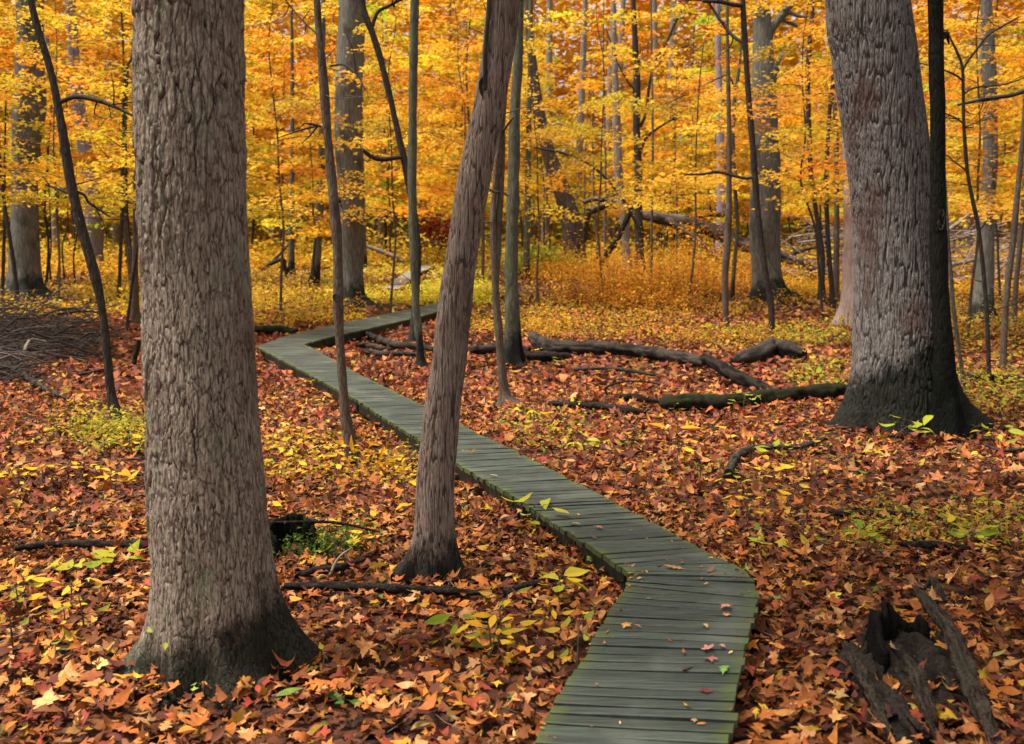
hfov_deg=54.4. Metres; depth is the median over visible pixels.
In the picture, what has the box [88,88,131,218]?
understory maple
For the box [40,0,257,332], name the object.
understory maple
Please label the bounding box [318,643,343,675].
seedling
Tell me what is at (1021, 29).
understory maple
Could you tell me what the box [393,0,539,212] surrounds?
understory maple
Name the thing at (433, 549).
leaning tree
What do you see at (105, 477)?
seedling
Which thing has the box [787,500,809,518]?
seedling
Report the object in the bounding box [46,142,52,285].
sapling
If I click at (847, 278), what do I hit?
pale tree
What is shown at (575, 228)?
broken tree
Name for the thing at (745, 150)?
understory maple
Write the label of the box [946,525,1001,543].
seedling
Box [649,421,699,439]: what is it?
seedling
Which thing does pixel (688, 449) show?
seedling
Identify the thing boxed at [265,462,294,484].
seedling
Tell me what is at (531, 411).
seedling
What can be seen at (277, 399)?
seedling
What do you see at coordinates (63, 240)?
sapling
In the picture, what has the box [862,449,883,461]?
seedling
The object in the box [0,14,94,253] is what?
understory maple
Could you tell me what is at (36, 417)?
seedling
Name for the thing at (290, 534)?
rotten stump
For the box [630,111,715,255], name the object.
understory maple
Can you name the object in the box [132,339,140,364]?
fallen branch
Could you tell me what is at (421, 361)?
slender tree
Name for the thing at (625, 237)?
slender tree
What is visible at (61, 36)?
understory maple
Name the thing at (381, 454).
seedling
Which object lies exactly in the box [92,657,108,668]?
fallen leaf
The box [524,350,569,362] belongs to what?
rotting log
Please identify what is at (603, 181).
understory maple
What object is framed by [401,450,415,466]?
seedling
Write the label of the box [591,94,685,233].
understory maple
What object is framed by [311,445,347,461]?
seedling
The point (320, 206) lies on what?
slender tree
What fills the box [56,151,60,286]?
sapling
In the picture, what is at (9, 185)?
understory maple
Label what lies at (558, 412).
seedling
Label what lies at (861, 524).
seedling
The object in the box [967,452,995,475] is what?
seedling
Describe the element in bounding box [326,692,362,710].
seedling
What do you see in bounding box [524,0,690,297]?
understory maple
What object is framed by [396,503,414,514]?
seedling
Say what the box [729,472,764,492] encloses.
seedling
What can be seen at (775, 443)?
seedling
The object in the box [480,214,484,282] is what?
sapling
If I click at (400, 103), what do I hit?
understory maple
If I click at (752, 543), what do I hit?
seedling
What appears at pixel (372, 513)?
seedling
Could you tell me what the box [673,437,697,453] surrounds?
seedling
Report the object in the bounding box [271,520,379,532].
twig
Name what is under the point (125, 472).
seedling
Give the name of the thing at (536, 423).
seedling
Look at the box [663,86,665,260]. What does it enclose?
sapling
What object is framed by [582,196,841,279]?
fallen tree
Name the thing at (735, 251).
slender tree
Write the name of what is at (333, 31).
understory maple
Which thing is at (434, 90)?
understory maple
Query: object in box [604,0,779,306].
understory maple
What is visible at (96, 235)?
grey tree
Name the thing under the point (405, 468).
seedling
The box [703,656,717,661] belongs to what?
fallen leaf
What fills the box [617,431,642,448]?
seedling
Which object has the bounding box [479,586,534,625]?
seedling
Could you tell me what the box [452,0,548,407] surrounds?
slender tree
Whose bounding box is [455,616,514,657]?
seedling
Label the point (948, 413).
slender tree
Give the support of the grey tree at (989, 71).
on the ground
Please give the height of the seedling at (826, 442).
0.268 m
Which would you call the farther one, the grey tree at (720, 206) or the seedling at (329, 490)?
the grey tree at (720, 206)
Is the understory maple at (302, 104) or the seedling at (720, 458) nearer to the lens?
the seedling at (720, 458)
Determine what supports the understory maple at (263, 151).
on the ground
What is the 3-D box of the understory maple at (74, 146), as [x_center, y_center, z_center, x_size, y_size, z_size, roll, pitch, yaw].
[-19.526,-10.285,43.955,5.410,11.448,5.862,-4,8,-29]
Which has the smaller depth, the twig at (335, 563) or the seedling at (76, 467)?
the twig at (335, 563)
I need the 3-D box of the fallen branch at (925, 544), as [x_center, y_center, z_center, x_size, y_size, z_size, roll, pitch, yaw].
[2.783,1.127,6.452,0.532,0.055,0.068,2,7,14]
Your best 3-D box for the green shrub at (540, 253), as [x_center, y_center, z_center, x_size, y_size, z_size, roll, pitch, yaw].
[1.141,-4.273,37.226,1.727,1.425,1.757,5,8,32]
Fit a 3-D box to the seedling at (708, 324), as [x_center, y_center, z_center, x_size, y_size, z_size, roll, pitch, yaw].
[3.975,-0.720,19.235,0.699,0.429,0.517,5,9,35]
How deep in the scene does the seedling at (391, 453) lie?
9.16 m
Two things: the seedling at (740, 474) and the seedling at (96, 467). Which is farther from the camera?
the seedling at (96, 467)
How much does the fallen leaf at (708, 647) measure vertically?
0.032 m
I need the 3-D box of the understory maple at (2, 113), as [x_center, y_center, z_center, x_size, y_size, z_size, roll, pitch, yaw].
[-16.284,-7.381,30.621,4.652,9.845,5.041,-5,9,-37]
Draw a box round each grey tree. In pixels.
[0,0,113,302]
[12,0,131,270]
[291,0,446,309]
[699,0,831,304]
[715,4,725,255]
[915,0,1023,324]
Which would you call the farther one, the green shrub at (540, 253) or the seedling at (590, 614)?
the green shrub at (540, 253)
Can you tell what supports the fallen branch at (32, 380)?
on the ground
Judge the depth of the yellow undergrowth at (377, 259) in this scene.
27.85 m
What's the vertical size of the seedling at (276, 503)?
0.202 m
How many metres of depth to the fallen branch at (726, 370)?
14.20 m
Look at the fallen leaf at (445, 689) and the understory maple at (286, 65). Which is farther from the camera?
the understory maple at (286, 65)
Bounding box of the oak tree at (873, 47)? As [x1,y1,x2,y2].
[825,0,995,440]
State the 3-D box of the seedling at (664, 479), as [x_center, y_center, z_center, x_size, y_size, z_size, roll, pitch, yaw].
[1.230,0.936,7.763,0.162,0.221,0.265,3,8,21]
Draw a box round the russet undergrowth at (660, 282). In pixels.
[249,203,1023,315]
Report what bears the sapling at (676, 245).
on the ground
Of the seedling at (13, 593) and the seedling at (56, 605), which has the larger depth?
the seedling at (13, 593)
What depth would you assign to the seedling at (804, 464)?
8.74 m
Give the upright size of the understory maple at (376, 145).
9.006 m
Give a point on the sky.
(593, 5)
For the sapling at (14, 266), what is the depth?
23.74 m
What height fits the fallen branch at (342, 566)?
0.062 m
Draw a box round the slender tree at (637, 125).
[599,0,697,278]
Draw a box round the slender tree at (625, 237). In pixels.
[605,0,631,273]
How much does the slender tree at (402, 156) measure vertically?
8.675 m
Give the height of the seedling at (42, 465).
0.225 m
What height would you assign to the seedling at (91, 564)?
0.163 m
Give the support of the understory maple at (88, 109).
on the ground
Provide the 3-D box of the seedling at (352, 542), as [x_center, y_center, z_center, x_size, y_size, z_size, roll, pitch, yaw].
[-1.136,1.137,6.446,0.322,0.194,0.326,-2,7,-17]
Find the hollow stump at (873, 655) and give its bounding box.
[832,576,1000,743]
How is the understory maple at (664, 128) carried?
on the ground
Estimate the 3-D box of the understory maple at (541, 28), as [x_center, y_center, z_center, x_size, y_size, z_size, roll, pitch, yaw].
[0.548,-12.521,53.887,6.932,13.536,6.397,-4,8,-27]
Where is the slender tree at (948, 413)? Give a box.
[926,0,976,443]
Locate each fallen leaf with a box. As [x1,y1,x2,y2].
[22,677,35,689]
[32,687,64,708]
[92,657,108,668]
[359,691,378,703]
[368,561,387,569]
[437,686,450,692]
[621,622,630,627]
[666,565,683,568]
[700,688,711,692]
[701,644,713,649]
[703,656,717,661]
[706,566,714,571]
[719,665,728,673]
[758,703,775,715]
[787,562,800,570]
[826,591,840,598]
[908,703,921,712]
[934,640,946,649]
[993,650,1004,655]
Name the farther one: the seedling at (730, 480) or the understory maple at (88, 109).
the understory maple at (88, 109)
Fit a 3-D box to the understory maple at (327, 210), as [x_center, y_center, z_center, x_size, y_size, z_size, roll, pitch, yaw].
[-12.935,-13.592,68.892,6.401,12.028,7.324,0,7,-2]
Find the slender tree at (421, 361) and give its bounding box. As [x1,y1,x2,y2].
[405,0,437,368]
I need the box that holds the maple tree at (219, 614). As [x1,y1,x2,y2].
[103,0,331,710]
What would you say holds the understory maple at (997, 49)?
on the ground
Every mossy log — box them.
[254,325,297,333]
[659,383,846,412]
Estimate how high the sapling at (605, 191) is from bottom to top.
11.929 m
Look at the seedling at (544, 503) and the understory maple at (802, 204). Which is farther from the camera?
the understory maple at (802, 204)
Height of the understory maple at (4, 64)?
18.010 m
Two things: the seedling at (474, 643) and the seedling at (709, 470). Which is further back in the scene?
the seedling at (709, 470)
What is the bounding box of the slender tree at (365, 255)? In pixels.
[362,81,368,267]
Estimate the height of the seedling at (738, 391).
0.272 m
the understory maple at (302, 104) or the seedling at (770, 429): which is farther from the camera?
the understory maple at (302, 104)
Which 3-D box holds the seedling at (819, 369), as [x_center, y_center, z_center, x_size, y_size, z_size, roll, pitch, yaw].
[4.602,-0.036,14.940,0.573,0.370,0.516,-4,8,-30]
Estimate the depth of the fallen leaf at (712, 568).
5.61 m
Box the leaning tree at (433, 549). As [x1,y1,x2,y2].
[379,0,519,585]
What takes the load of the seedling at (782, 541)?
on the ground
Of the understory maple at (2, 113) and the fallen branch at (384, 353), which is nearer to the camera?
the fallen branch at (384, 353)
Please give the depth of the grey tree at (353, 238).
25.12 m
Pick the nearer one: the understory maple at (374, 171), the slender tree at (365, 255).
the slender tree at (365, 255)
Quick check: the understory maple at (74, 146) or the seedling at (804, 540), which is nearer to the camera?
the seedling at (804, 540)
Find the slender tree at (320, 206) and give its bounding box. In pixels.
[276,0,395,285]
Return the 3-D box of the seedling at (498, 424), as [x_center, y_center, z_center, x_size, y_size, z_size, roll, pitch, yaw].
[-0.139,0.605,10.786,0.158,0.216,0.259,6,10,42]
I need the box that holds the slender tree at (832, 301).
[807,67,836,309]
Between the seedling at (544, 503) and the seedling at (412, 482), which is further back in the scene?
the seedling at (412, 482)
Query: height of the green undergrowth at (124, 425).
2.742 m
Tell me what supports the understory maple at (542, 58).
on the ground
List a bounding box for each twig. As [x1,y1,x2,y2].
[23,338,45,350]
[71,368,102,375]
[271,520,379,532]
[326,547,352,580]
[604,380,660,394]
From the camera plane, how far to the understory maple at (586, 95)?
69.19 m
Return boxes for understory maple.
[0,0,130,300]
[0,2,38,215]
[0,2,96,229]
[0,4,62,219]
[0,5,90,236]
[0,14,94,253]
[0,22,92,192]
[0,99,11,217]
[3,5,131,260]
[38,51,93,252]
[38,101,121,227]
[39,0,132,286]
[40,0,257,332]
[73,105,132,263]
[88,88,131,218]
[92,0,132,213]
[92,1,310,227]
[99,73,132,227]
[244,0,361,314]
[244,3,307,248]
[244,6,276,211]
[244,33,280,207]
[245,40,288,215]
[246,30,325,245]
[246,43,325,246]
[246,66,315,251]
[253,71,365,288]
[285,0,402,205]
[285,0,465,312]
[285,89,363,252]
[298,0,422,212]
[317,78,404,219]
[329,10,434,249]
[336,49,438,260]
[367,35,458,216]
[381,0,550,204]
[386,37,525,224]
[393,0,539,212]
[397,90,470,238]
[401,58,489,219]
[405,47,506,221]
[417,68,505,211]
[448,0,612,302]
[454,16,557,213]
[482,17,582,247]
[489,53,587,246]
[503,61,590,245]
[505,79,562,250]
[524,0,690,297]
[541,50,629,250]
[581,109,662,257]
[582,9,680,245]
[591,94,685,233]
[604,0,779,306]
[609,66,732,260]
[610,61,710,257]
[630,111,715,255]
[655,62,750,220]
[667,11,752,246]
[667,88,785,266]
[688,0,850,320]
[699,97,795,232]
[706,81,792,223]
[732,38,817,220]
[738,63,839,251]
[746,0,1005,221]
[777,55,842,265]
[779,86,842,252]
[781,89,842,218]
[784,53,842,247]
[804,110,842,222]
[843,0,1023,335]
[922,64,982,228]
[922,78,978,220]
[924,1,1023,304]
[924,73,1002,207]
[929,63,1008,255]
[946,46,1023,242]
[946,79,1022,219]
[948,26,1023,210]
[966,2,1023,207]
[979,33,1023,207]
[982,81,1023,204]
[1002,117,1020,214]
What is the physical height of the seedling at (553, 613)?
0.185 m
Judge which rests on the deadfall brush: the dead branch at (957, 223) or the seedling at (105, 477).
the dead branch at (957, 223)
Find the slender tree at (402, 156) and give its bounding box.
[355,0,421,341]
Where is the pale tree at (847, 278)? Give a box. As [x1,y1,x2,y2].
[826,32,853,325]
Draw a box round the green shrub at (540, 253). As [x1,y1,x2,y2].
[519,244,558,267]
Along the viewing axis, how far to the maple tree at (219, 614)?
4.36 m
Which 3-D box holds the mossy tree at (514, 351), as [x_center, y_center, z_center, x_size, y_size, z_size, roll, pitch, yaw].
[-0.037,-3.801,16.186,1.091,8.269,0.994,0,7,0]
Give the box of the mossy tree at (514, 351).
[504,0,535,369]
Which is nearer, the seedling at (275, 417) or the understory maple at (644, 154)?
the seedling at (275, 417)
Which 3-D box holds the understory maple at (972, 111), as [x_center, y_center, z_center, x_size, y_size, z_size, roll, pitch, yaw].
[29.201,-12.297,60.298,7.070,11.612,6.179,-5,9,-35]
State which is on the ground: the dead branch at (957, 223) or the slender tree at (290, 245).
the slender tree at (290, 245)
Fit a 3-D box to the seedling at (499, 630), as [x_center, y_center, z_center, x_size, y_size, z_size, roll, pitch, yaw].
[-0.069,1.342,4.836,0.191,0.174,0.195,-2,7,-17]
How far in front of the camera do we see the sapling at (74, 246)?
30.56 m
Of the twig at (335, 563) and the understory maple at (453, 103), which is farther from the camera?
the understory maple at (453, 103)
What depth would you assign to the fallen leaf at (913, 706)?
4.17 m
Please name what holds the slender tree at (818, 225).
on the ground
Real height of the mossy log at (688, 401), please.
0.272 m
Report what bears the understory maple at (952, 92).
on the ground
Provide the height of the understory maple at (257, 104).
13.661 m
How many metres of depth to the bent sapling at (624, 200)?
29.94 m
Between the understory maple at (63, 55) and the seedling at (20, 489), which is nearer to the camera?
the seedling at (20, 489)
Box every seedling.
[0,463,38,491]
[0,467,27,480]
[0,575,43,617]
[0,580,52,604]
[0,597,43,654]
[7,488,28,498]
[8,568,51,606]
[22,409,47,430]
[24,464,53,485]
[29,602,88,629]
[42,557,102,570]
[50,584,113,640]
[51,578,103,608]
[56,457,79,470]
[59,464,96,488]
[62,393,83,410]
[87,461,108,475]
[89,434,118,458]
[92,538,147,573]
[94,471,128,488]
[96,468,139,491]
[111,470,135,480]
[114,429,144,453]
[147,628,167,669]
[190,675,208,700]
[262,414,281,430]
[264,431,290,448]
[265,396,284,411]
[265,443,287,461]
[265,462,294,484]
[267,494,286,520]
[271,437,302,454]
[283,425,312,437]
[284,455,310,476]
[296,464,322,490]
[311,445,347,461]
[315,450,344,473]
[315,512,341,532]
[317,532,360,556]
[318,484,344,505]
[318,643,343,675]
[325,459,354,478]
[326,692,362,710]
[329,443,358,458]
[333,427,379,452]
[358,504,387,526]
[364,446,404,474]
[378,446,403,458]
[378,451,410,474]
[384,473,415,497]
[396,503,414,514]
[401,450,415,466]
[424,613,475,647]
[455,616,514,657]
[466,627,526,654]
[468,600,536,647]
[477,628,513,664]
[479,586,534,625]
[488,418,503,436]
[501,493,569,533]
[512,405,550,418]
[519,416,550,435]
[533,600,572,636]
[538,566,589,599]
[539,569,581,604]
[542,610,598,668]
[548,406,568,429]
[566,432,600,453]
[590,367,611,384]
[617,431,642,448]
[625,428,649,453]
[631,455,669,483]
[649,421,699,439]
[657,477,677,496]
[660,441,694,467]
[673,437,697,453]
[684,454,717,488]
[701,422,725,442]
[702,323,734,337]
[708,457,725,478]
[714,478,751,501]
[723,495,762,515]
[725,463,752,488]
[728,390,760,408]
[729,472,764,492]
[731,498,761,530]
[748,534,793,555]
[749,532,772,554]
[750,455,794,478]
[751,483,790,511]
[754,439,792,454]
[758,419,773,442]
[780,478,809,500]
[783,517,826,539]
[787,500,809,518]
[788,460,805,475]
[789,440,810,459]
[797,356,843,373]
[800,428,829,453]
[800,533,831,553]
[803,458,826,487]
[812,435,842,459]
[826,326,851,349]
[829,453,866,483]
[838,519,889,540]
[856,538,883,560]
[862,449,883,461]
[864,494,884,509]
[878,414,933,441]
[928,474,945,495]
[930,508,982,530]
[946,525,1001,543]
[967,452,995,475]
[971,423,1023,447]
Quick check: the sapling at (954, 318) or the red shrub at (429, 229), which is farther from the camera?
the red shrub at (429, 229)
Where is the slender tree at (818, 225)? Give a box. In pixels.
[790,0,827,303]
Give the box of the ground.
[0,265,1023,743]
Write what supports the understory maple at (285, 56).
on the ground
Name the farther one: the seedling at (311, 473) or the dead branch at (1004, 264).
the dead branch at (1004, 264)
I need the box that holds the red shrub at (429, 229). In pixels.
[418,200,450,260]
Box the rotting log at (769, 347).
[729,337,806,364]
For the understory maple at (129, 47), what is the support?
on the ground
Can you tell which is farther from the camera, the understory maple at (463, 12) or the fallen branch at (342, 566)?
the understory maple at (463, 12)
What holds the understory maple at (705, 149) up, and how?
on the ground
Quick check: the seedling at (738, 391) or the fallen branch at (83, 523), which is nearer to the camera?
the fallen branch at (83, 523)
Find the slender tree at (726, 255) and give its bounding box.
[712,0,750,328]
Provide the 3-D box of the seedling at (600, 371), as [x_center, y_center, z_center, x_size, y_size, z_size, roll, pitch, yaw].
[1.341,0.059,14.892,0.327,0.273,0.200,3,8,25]
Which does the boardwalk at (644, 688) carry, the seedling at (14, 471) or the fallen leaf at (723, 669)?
the fallen leaf at (723, 669)
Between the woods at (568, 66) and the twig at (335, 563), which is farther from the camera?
the woods at (568, 66)
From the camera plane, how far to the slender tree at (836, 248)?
25.72 m
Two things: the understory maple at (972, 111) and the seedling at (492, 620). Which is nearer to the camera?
the seedling at (492, 620)
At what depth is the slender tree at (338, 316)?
9.14 m
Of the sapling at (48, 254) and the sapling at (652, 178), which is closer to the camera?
the sapling at (652, 178)
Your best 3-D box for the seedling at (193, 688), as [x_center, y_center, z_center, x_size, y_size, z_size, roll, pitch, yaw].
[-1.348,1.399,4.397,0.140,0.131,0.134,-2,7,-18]
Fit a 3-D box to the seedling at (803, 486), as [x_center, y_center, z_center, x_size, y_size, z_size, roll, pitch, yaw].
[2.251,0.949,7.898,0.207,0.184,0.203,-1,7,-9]
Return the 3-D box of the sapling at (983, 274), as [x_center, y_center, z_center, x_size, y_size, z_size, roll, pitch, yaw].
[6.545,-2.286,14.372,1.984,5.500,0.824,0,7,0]
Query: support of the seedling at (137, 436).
on the ground
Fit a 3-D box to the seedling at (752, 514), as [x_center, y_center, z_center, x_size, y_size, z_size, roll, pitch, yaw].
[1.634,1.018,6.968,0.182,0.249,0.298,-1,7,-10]
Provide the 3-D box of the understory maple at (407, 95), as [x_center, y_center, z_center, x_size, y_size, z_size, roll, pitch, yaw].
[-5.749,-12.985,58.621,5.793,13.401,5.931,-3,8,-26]
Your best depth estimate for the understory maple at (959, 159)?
52.31 m
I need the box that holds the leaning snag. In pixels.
[590,200,633,273]
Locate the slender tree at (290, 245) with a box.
[254,0,316,279]
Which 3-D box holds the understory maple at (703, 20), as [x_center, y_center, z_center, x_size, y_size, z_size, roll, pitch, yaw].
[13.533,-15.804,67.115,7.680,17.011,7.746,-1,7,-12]
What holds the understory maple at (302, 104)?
on the ground
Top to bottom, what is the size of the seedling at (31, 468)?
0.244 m
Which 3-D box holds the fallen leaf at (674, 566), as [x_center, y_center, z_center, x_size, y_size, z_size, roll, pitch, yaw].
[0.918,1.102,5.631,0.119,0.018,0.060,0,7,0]
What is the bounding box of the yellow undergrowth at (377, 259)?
[0,212,1023,351]
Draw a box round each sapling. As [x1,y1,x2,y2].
[0,71,6,297]
[0,140,19,306]
[27,0,132,424]
[44,105,51,284]
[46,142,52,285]
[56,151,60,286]
[61,188,68,278]
[70,127,77,289]
[84,62,140,325]
[105,32,131,300]
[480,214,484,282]
[535,147,646,278]
[546,119,550,251]
[584,68,590,219]
[592,114,598,260]
[603,1,606,251]
[649,0,653,286]
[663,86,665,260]
[675,67,677,262]
[688,115,692,253]
[920,16,1023,384]
[943,0,965,385]
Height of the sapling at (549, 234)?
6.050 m
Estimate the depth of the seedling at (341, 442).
9.39 m
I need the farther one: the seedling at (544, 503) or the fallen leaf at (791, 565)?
the seedling at (544, 503)
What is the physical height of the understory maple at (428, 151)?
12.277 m
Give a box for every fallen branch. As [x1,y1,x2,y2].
[4,358,70,399]
[14,539,148,550]
[53,522,110,534]
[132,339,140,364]
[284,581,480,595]
[295,557,365,578]
[355,342,392,349]
[362,348,415,356]
[365,331,433,351]
[503,575,563,594]
[574,366,658,375]
[619,393,659,402]
[700,352,779,389]
[724,437,826,476]
[818,508,916,516]
[898,540,986,551]
[957,373,1023,381]
[982,443,1023,451]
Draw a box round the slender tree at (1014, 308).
[1009,163,1023,325]
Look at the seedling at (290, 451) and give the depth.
9.54 m
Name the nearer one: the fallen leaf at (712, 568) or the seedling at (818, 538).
the fallen leaf at (712, 568)
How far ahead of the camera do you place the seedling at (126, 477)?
8.45 m
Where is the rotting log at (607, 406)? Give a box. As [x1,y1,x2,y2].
[548,400,646,413]
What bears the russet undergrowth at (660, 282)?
on the ground
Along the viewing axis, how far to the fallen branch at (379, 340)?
18.30 m
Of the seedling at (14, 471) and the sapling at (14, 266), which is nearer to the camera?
the seedling at (14, 471)
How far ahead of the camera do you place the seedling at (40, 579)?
5.60 m
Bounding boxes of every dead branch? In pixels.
[367,244,404,263]
[949,212,971,229]
[952,258,973,266]
[995,251,1016,273]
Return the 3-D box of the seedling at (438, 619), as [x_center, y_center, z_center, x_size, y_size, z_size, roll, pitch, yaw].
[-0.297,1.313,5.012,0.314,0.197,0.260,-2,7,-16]
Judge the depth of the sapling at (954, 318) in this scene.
14.06 m
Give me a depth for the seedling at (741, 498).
7.21 m
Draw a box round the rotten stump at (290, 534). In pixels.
[269,512,376,570]
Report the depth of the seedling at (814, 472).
8.32 m
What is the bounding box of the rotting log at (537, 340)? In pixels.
[527,331,716,366]
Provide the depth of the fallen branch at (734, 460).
9.47 m
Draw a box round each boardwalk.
[259,303,758,743]
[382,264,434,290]
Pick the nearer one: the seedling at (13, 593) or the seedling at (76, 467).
the seedling at (13, 593)
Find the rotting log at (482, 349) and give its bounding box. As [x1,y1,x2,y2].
[467,343,530,354]
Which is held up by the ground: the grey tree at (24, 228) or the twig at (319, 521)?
the grey tree at (24, 228)
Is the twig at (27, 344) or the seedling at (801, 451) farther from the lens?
the twig at (27, 344)
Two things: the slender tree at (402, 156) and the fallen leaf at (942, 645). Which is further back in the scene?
the slender tree at (402, 156)
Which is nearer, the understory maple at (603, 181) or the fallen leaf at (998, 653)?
the fallen leaf at (998, 653)
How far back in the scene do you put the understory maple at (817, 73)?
18.54 m
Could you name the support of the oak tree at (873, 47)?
on the ground
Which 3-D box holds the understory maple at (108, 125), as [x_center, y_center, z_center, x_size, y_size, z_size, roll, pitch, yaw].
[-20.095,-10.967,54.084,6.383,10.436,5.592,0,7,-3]
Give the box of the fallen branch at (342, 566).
[295,557,365,578]
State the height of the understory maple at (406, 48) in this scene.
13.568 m
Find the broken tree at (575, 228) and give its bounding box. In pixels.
[522,0,597,265]
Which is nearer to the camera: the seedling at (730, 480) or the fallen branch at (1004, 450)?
the seedling at (730, 480)
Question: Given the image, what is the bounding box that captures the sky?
[0,0,1023,243]
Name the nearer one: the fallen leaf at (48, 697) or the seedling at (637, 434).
the fallen leaf at (48, 697)
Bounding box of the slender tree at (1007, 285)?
[957,17,1023,370]
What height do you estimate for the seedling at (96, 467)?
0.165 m
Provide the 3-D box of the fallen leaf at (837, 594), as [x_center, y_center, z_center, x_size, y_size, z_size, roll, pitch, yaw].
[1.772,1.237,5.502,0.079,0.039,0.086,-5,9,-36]
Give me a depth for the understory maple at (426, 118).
44.73 m
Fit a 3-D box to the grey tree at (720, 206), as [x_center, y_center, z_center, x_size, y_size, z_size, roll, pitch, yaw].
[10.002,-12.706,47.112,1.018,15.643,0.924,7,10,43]
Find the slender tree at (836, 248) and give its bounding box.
[821,56,842,307]
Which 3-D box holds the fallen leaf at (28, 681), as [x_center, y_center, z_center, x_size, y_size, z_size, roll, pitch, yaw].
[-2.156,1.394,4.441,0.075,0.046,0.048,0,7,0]
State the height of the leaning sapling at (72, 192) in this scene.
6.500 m
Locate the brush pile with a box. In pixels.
[0,287,136,385]
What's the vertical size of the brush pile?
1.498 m
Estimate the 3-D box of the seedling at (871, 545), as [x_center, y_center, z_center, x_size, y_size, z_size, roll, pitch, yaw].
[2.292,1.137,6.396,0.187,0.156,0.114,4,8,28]
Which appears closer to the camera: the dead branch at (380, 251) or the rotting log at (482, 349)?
the rotting log at (482, 349)
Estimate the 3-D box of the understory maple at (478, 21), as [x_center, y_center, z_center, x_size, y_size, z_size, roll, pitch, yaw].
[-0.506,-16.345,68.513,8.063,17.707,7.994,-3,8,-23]
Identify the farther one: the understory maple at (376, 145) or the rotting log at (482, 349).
the understory maple at (376, 145)
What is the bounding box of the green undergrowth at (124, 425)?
[12,233,1023,556]
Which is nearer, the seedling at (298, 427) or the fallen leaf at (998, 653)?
the fallen leaf at (998, 653)
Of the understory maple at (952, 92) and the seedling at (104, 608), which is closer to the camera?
the seedling at (104, 608)
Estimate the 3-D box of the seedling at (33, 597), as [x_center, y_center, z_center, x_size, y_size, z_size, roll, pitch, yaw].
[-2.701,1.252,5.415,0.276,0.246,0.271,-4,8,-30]
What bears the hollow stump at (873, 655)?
on the ground
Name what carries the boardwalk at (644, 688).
on the ground
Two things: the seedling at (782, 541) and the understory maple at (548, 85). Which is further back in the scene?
the understory maple at (548, 85)
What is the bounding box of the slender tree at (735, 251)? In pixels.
[666,8,741,301]
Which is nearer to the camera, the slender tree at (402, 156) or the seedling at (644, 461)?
the seedling at (644, 461)
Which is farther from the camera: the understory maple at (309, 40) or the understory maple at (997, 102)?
the understory maple at (309, 40)
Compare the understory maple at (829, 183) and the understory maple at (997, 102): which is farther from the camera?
the understory maple at (829, 183)
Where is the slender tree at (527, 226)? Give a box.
[521,0,542,280]
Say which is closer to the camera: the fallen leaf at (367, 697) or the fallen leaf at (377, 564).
the fallen leaf at (367, 697)
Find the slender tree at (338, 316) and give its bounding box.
[260,0,409,465]
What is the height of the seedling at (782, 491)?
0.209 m
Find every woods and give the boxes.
[0,0,1023,255]
[11,0,1020,256]
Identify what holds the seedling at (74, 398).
on the ground
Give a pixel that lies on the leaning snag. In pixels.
(611, 246)
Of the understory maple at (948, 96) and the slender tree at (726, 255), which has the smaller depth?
the slender tree at (726, 255)
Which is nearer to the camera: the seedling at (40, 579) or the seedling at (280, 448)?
the seedling at (40, 579)
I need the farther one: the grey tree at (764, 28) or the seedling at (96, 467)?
the grey tree at (764, 28)
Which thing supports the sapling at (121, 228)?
on the ground
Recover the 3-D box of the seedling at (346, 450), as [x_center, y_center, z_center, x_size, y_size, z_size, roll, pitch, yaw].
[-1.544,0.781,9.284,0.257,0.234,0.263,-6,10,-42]
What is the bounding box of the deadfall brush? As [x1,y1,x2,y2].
[780,212,1023,283]
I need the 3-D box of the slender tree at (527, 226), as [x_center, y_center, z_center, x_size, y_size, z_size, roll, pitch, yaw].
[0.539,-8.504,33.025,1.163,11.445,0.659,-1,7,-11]
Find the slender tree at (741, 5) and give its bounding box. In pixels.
[678,0,774,337]
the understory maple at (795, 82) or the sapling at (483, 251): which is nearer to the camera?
the sapling at (483, 251)
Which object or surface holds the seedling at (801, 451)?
on the ground
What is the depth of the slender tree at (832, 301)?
25.22 m
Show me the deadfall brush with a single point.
(968, 234)
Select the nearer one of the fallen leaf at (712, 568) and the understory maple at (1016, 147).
the fallen leaf at (712, 568)

